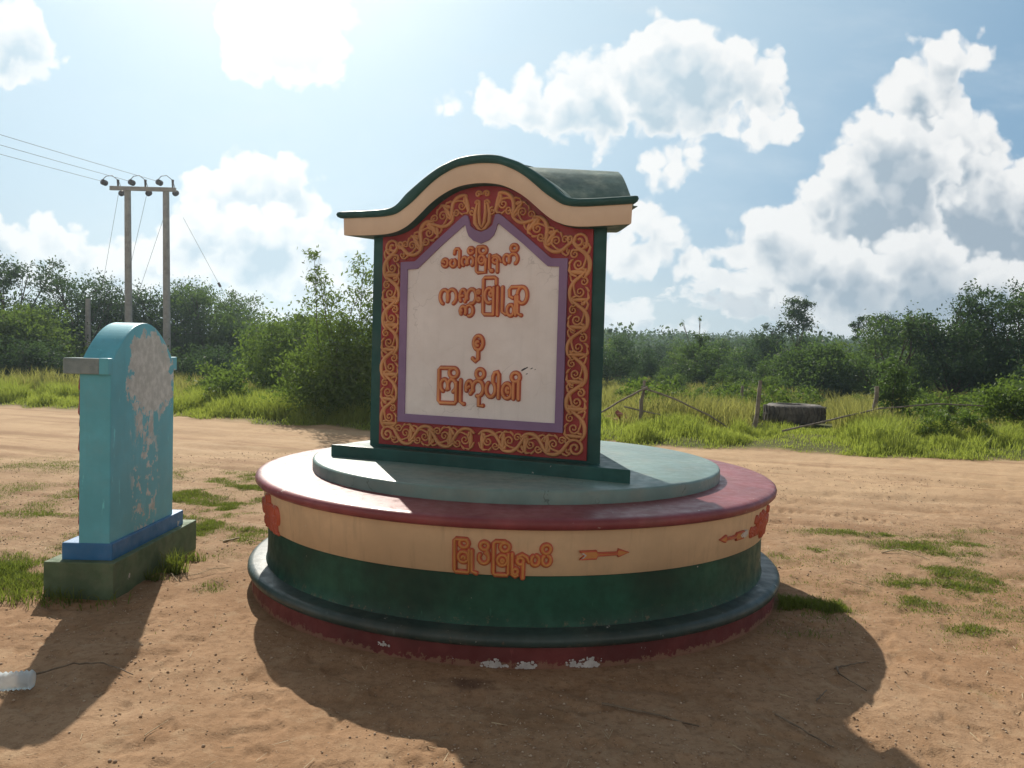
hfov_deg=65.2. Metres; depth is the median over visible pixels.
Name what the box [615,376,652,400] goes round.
weed clump
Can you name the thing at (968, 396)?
weed clump
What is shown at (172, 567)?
base tufts
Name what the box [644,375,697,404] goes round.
weed clump
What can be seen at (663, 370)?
scrub bush
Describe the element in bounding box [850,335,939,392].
scrub bush
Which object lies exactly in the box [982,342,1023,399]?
broadleaf tree
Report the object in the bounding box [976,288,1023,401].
broadleaf tree
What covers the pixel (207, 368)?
weed clump
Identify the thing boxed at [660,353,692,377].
scrub bush
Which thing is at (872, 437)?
verge grass
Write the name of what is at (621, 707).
dry stick
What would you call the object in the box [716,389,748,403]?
weed clump
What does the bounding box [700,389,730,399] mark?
weed clump
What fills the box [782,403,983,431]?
bamboo pole
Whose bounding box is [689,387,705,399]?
weed clump
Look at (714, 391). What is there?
weed clump
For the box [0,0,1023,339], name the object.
sky
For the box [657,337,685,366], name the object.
scrub bush
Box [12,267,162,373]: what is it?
broadleaf tree
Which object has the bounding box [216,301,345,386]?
roadside bush
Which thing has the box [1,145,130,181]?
power line
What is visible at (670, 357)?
scrub bush
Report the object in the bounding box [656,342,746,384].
scrub bush
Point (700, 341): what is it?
bare topped tree
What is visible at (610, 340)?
scrub bush
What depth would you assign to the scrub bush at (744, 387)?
27.00 m
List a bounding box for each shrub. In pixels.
[0,335,75,378]
[3,348,83,382]
[170,349,222,383]
[175,341,244,382]
[217,350,255,385]
[228,343,295,386]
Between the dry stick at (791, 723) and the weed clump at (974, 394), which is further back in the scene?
the weed clump at (974, 394)
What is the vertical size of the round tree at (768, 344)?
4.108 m
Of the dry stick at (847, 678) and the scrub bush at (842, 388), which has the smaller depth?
the dry stick at (847, 678)
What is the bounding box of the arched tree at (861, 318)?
[848,310,905,361]
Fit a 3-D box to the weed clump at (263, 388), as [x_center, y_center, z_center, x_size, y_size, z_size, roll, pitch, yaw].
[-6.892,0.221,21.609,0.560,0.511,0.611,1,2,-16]
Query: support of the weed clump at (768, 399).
on the ground at (302, 721)
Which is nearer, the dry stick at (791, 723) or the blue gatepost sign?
the dry stick at (791, 723)
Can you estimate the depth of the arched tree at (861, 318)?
45.76 m
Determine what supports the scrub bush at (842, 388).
on the ground at (302, 721)
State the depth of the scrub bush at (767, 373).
39.73 m
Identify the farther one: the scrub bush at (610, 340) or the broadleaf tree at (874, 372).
the scrub bush at (610, 340)
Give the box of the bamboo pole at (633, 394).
[601,386,647,412]
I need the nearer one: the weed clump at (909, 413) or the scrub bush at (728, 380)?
the weed clump at (909, 413)
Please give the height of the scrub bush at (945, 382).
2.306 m
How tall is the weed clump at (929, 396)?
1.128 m
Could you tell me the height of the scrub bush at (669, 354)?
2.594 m
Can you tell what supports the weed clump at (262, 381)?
on the ground at (302, 721)
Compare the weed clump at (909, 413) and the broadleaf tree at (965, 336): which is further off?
the broadleaf tree at (965, 336)
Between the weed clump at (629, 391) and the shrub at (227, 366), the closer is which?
the weed clump at (629, 391)
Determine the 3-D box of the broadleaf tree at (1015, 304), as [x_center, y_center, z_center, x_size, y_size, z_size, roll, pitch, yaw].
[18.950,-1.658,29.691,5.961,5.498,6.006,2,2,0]
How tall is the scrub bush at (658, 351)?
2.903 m
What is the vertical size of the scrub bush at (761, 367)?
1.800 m
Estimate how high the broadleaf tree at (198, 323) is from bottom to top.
4.906 m
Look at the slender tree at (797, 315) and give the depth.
44.76 m
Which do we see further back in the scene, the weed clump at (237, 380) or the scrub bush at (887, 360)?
the scrub bush at (887, 360)
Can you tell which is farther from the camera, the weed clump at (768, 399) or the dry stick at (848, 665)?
the weed clump at (768, 399)
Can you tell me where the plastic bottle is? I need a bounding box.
[0,670,35,691]
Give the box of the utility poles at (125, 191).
[93,175,242,354]
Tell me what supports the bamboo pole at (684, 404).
on the ground at (302, 721)
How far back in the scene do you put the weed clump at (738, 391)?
25.61 m
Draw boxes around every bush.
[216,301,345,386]
[226,308,332,369]
[602,348,634,382]
[603,332,645,381]
[603,338,640,359]
[608,345,668,379]
[611,371,656,386]
[629,352,703,380]
[637,341,683,365]
[652,365,686,386]
[653,369,691,389]
[654,373,695,394]
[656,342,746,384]
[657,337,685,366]
[658,344,681,366]
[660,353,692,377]
[663,342,709,378]
[675,345,757,384]
[691,366,748,396]
[707,338,736,366]
[711,373,735,387]
[712,345,775,379]
[717,349,767,380]
[723,346,750,369]
[726,380,753,396]
[732,357,791,390]
[748,375,811,400]
[760,353,787,379]
[803,373,852,396]
[834,339,877,394]
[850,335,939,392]
[913,407,993,440]
[920,354,972,394]
[959,366,1023,428]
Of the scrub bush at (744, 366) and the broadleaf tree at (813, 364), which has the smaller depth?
the broadleaf tree at (813, 364)
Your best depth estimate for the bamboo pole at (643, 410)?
15.62 m
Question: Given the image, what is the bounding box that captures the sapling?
[864,353,922,415]
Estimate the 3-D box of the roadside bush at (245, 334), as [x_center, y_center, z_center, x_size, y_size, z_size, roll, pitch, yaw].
[-6.665,-0.914,24.872,4.003,2.917,4.145,2,2,0]
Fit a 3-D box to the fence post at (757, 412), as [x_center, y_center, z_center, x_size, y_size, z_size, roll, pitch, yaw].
[4.603,0.486,15.029,0.154,1.115,0.097,2,2,17]
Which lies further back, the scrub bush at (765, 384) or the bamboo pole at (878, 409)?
the scrub bush at (765, 384)
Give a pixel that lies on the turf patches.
(20, 578)
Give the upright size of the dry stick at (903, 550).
0.037 m
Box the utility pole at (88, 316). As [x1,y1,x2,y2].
[84,299,90,354]
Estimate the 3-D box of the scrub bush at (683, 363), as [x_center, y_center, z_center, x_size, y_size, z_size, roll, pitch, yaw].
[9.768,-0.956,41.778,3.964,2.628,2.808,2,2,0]
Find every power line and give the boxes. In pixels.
[0,134,155,180]
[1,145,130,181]
[1,154,102,181]
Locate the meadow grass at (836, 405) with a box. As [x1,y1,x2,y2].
[0,366,1023,433]
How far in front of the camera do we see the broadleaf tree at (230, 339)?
31.58 m
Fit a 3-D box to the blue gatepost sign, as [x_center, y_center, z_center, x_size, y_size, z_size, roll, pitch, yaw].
[-2.503,0.464,5.235,0.410,1.720,1.220,2,2,0]
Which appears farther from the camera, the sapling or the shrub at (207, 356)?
the shrub at (207, 356)
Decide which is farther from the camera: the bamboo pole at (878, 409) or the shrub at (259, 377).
the shrub at (259, 377)
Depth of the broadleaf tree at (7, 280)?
31.95 m
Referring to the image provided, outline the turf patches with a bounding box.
[0,456,1023,701]
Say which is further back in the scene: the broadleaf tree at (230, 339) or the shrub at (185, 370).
the broadleaf tree at (230, 339)
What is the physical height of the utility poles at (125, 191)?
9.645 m
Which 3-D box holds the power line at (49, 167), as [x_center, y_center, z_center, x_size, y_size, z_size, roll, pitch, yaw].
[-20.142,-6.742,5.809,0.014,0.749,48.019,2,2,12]
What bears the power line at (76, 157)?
attached to the utility poles at (125, 191)
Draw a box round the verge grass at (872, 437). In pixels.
[0,375,1023,460]
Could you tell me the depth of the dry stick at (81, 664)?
3.65 m
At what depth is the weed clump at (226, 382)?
17.64 m
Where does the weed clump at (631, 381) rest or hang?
on the ground at (302, 721)
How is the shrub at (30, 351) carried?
on the ground at (302, 721)
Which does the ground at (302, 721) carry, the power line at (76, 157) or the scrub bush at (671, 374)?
the scrub bush at (671, 374)
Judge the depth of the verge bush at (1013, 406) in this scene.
15.71 m
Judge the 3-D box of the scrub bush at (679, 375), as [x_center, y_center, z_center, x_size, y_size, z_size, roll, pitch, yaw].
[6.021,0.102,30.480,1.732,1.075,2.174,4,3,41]
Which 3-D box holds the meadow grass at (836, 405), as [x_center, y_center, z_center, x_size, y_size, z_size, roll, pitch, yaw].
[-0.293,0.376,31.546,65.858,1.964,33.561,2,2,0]
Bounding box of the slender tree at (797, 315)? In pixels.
[776,295,819,349]
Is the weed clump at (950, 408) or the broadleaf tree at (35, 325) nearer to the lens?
the weed clump at (950, 408)
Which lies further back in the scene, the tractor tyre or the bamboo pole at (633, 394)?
the tractor tyre
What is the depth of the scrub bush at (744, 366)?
39.60 m
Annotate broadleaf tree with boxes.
[0,250,95,346]
[0,295,89,378]
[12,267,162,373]
[102,275,216,362]
[140,277,285,369]
[182,312,280,368]
[760,337,868,398]
[827,308,952,399]
[899,278,1023,399]
[939,278,1023,397]
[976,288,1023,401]
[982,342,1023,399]
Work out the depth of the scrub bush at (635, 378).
31.99 m
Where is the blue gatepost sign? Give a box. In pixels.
[44,322,195,599]
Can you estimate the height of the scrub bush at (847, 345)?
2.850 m
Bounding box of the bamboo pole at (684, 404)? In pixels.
[641,386,729,428]
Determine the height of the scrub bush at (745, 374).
2.332 m
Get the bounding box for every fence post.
[638,381,645,420]
[752,380,761,427]
[872,386,878,415]
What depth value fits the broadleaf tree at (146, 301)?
33.61 m
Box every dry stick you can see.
[36,662,132,674]
[223,537,239,542]
[602,702,698,726]
[774,713,833,747]
[834,661,865,668]
[836,666,866,690]
[881,549,929,559]
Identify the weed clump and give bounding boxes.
[184,359,230,392]
[199,379,237,400]
[200,362,256,399]
[249,373,281,386]
[250,384,265,392]
[265,378,278,391]
[614,377,653,402]
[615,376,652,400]
[636,389,671,414]
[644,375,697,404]
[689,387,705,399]
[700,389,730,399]
[705,387,724,400]
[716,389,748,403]
[720,379,757,398]
[740,383,796,423]
[744,388,765,401]
[787,386,826,403]
[791,385,821,402]
[879,396,934,422]
[903,386,949,414]
[914,389,978,423]
[938,393,976,415]
[969,388,1001,404]
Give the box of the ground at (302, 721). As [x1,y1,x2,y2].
[0,369,1023,767]
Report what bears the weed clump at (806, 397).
on the ground at (302, 721)
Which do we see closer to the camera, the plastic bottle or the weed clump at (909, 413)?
the plastic bottle
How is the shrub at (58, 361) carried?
on the ground at (302, 721)
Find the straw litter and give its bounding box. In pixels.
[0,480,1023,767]
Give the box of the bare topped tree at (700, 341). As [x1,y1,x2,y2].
[663,316,719,377]
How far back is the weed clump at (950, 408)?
18.51 m
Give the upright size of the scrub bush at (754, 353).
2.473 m
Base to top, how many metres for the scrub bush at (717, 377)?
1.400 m
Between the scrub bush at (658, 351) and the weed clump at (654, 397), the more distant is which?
the scrub bush at (658, 351)
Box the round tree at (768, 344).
[742,320,790,371]
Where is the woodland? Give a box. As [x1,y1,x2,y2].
[13,291,1020,362]
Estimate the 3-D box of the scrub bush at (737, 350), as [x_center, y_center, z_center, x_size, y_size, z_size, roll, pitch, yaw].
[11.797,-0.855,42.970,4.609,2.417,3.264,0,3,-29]
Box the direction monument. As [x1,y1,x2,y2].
[247,154,779,669]
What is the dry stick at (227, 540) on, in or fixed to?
on the ground at (302, 721)
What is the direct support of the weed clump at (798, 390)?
on the ground at (302, 721)
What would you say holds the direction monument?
on the ground at (302, 721)
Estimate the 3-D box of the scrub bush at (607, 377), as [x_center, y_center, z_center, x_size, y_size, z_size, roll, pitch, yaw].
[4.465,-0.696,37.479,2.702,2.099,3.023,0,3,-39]
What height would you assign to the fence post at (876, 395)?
1.031 m
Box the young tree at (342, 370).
[248,244,373,420]
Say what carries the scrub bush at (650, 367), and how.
on the ground at (302, 721)
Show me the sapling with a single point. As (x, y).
(896, 387)
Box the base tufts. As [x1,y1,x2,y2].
[0,547,219,610]
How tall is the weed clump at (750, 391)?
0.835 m
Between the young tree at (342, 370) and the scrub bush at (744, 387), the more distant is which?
the scrub bush at (744, 387)
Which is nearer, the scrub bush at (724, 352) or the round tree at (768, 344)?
the round tree at (768, 344)
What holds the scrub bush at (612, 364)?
on the ground at (302, 721)
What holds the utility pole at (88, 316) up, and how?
on the ground at (302, 721)
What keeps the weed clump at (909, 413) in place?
on the ground at (302, 721)
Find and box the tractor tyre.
[763,403,825,424]
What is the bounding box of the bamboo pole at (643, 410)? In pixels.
[624,406,666,416]
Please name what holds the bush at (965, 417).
on the ground at (302, 721)
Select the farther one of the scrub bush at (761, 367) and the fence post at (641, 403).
the scrub bush at (761, 367)
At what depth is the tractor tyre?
17.03 m
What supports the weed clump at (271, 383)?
on the ground at (302, 721)

